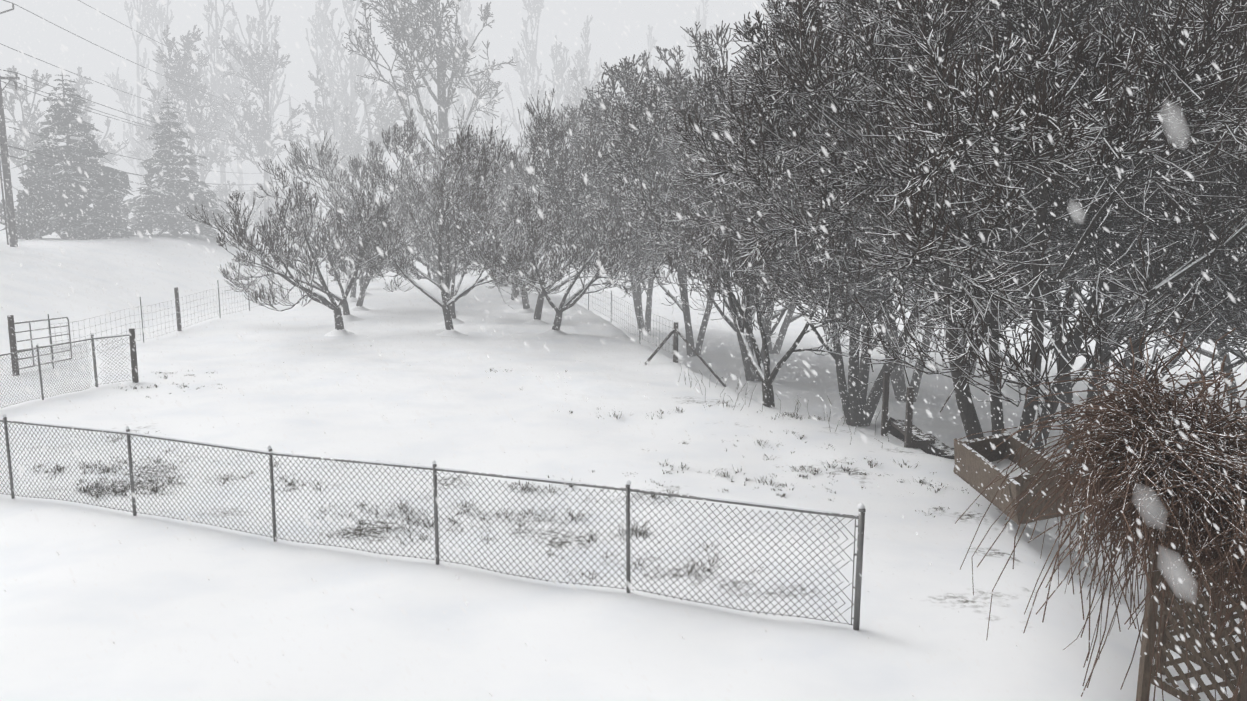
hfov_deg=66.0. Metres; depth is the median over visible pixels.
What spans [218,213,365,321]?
orchard tree
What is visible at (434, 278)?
orchard tree
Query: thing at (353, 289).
orchard tree
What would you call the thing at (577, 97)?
tall bare tree
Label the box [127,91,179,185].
tree
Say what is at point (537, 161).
orchard tree
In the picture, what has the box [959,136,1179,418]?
boundary tree
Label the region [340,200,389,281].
orchard tree
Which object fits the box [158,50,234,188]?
tree
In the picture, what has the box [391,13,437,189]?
poplar
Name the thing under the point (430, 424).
falling snow cloud
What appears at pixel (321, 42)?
poplar
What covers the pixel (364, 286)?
orchard tree
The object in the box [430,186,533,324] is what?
orchard tree
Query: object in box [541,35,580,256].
poplar
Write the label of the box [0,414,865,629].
chain link fence
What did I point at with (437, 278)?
orchard tree
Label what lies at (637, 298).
boundary tree
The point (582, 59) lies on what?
poplar
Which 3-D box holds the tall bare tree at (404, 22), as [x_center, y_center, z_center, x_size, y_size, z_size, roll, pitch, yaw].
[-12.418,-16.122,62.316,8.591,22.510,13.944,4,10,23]
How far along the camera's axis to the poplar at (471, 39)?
111.20 m
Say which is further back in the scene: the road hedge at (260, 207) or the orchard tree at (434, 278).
the road hedge at (260, 207)
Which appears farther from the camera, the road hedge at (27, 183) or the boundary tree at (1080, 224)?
the road hedge at (27, 183)
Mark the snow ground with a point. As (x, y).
(48, 644)
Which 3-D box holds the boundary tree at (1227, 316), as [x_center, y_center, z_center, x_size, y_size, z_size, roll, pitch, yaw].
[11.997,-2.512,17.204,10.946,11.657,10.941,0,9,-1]
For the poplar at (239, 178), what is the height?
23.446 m
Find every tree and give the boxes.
[0,65,59,190]
[47,66,128,164]
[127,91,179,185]
[143,24,223,224]
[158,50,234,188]
[185,158,429,335]
[216,35,303,227]
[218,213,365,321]
[277,108,542,304]
[279,164,437,295]
[280,172,418,302]
[300,64,367,215]
[313,226,410,289]
[335,198,412,310]
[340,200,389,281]
[341,75,411,204]
[342,0,518,266]
[353,117,587,336]
[360,199,495,312]
[368,151,576,295]
[387,187,479,294]
[391,135,601,288]
[400,106,677,313]
[400,156,507,288]
[408,187,501,284]
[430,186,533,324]
[444,88,667,324]
[448,114,599,304]
[463,176,673,336]
[476,186,512,284]
[513,50,695,332]
[538,45,751,355]
[546,66,600,270]
[591,21,928,380]
[642,204,855,353]
[652,197,892,409]
[665,0,1246,457]
[668,0,1089,426]
[678,12,976,401]
[849,0,1246,488]
[892,244,1089,377]
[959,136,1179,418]
[1005,58,1246,378]
[1031,247,1246,435]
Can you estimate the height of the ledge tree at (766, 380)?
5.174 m
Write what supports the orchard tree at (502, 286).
on the snow ground
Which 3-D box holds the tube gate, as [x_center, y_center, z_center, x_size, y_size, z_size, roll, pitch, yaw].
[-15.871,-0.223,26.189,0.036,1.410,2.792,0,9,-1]
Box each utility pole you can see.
[0,3,19,246]
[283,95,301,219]
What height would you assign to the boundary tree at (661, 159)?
11.855 m
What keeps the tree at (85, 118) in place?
on the snow ground
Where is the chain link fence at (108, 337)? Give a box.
[91,334,131,384]
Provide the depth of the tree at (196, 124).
78.06 m
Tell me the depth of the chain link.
21.86 m
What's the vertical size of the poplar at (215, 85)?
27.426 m
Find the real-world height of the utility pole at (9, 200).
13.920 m
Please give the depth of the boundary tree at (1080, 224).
16.46 m
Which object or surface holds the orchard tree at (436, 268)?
on the snow ground
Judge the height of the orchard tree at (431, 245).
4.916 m
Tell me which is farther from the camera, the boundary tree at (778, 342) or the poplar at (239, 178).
the poplar at (239, 178)
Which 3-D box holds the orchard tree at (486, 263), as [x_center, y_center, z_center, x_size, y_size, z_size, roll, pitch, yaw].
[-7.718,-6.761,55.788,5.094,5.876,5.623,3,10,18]
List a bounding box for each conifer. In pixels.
[0,72,141,239]
[120,96,232,239]
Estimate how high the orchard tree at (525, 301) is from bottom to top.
8.246 m
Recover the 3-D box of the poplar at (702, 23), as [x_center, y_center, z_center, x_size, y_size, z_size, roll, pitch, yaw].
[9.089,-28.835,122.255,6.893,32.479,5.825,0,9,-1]
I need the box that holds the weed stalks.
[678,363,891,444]
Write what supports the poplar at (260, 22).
on the snow ground
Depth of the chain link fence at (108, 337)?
23.71 m
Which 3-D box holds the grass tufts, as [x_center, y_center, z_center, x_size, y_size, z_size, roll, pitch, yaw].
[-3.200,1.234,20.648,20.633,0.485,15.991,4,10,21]
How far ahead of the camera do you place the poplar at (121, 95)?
104.81 m
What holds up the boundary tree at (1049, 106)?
on the snow ground
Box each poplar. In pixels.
[104,0,177,197]
[142,0,188,178]
[190,0,243,225]
[215,18,250,214]
[223,0,288,224]
[305,0,356,217]
[324,0,378,225]
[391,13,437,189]
[432,0,483,180]
[476,69,509,221]
[492,0,550,194]
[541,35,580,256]
[571,15,602,108]
[643,24,666,155]
[676,0,721,111]
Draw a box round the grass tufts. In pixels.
[25,362,979,589]
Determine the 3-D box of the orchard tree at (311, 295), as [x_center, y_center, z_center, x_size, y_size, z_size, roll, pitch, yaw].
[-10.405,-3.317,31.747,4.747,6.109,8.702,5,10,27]
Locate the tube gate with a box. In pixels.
[8,317,71,369]
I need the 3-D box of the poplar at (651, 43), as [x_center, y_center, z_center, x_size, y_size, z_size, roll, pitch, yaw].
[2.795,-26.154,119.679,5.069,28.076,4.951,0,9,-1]
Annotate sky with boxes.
[0,0,947,194]
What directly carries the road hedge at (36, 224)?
on the snow ground
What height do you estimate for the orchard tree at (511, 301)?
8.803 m
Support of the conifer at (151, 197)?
on the snow ground
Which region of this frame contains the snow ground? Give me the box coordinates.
[0,194,1246,700]
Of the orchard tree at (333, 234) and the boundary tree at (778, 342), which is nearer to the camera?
the boundary tree at (778, 342)
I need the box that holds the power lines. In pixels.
[0,0,357,194]
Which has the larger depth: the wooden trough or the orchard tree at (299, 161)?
the orchard tree at (299, 161)
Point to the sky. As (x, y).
(49, 43)
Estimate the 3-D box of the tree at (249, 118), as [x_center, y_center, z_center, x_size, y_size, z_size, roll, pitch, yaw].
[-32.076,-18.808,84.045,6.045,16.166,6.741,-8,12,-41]
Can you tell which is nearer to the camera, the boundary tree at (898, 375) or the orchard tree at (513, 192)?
the boundary tree at (898, 375)
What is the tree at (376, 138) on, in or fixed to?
on the snow ground
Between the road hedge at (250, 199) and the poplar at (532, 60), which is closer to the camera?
the road hedge at (250, 199)
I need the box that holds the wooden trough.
[953,430,1074,524]
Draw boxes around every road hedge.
[0,170,76,235]
[6,209,45,239]
[18,175,91,237]
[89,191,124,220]
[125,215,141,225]
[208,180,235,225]
[211,185,263,226]
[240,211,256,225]
[244,182,293,218]
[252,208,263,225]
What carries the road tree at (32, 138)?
on the snow ground
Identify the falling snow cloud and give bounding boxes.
[0,0,1246,700]
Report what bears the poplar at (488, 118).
on the snow ground
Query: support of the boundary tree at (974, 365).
on the snow ground
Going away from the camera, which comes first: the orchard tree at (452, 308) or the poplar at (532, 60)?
the orchard tree at (452, 308)
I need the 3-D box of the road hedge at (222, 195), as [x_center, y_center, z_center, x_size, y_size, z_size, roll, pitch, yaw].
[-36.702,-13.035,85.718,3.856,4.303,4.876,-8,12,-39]
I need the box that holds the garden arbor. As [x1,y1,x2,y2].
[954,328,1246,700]
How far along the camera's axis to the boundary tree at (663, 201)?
28.49 m
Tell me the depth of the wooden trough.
13.17 m
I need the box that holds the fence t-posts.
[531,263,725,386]
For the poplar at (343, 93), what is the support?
on the snow ground
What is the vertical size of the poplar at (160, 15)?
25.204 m
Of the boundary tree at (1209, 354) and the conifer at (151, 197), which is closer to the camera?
the boundary tree at (1209, 354)
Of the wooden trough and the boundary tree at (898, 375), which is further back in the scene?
the boundary tree at (898, 375)
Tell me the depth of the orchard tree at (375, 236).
32.62 m
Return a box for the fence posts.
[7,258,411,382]
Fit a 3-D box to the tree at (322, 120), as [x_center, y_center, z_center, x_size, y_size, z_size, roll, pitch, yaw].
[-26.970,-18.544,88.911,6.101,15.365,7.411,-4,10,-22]
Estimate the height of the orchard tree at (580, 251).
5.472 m
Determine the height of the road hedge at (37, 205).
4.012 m
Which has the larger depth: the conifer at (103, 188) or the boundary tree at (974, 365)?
the conifer at (103, 188)
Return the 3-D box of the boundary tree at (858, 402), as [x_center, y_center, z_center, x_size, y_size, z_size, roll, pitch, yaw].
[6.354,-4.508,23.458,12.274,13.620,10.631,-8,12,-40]
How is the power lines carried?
attached to the utility pole at (9, 200)

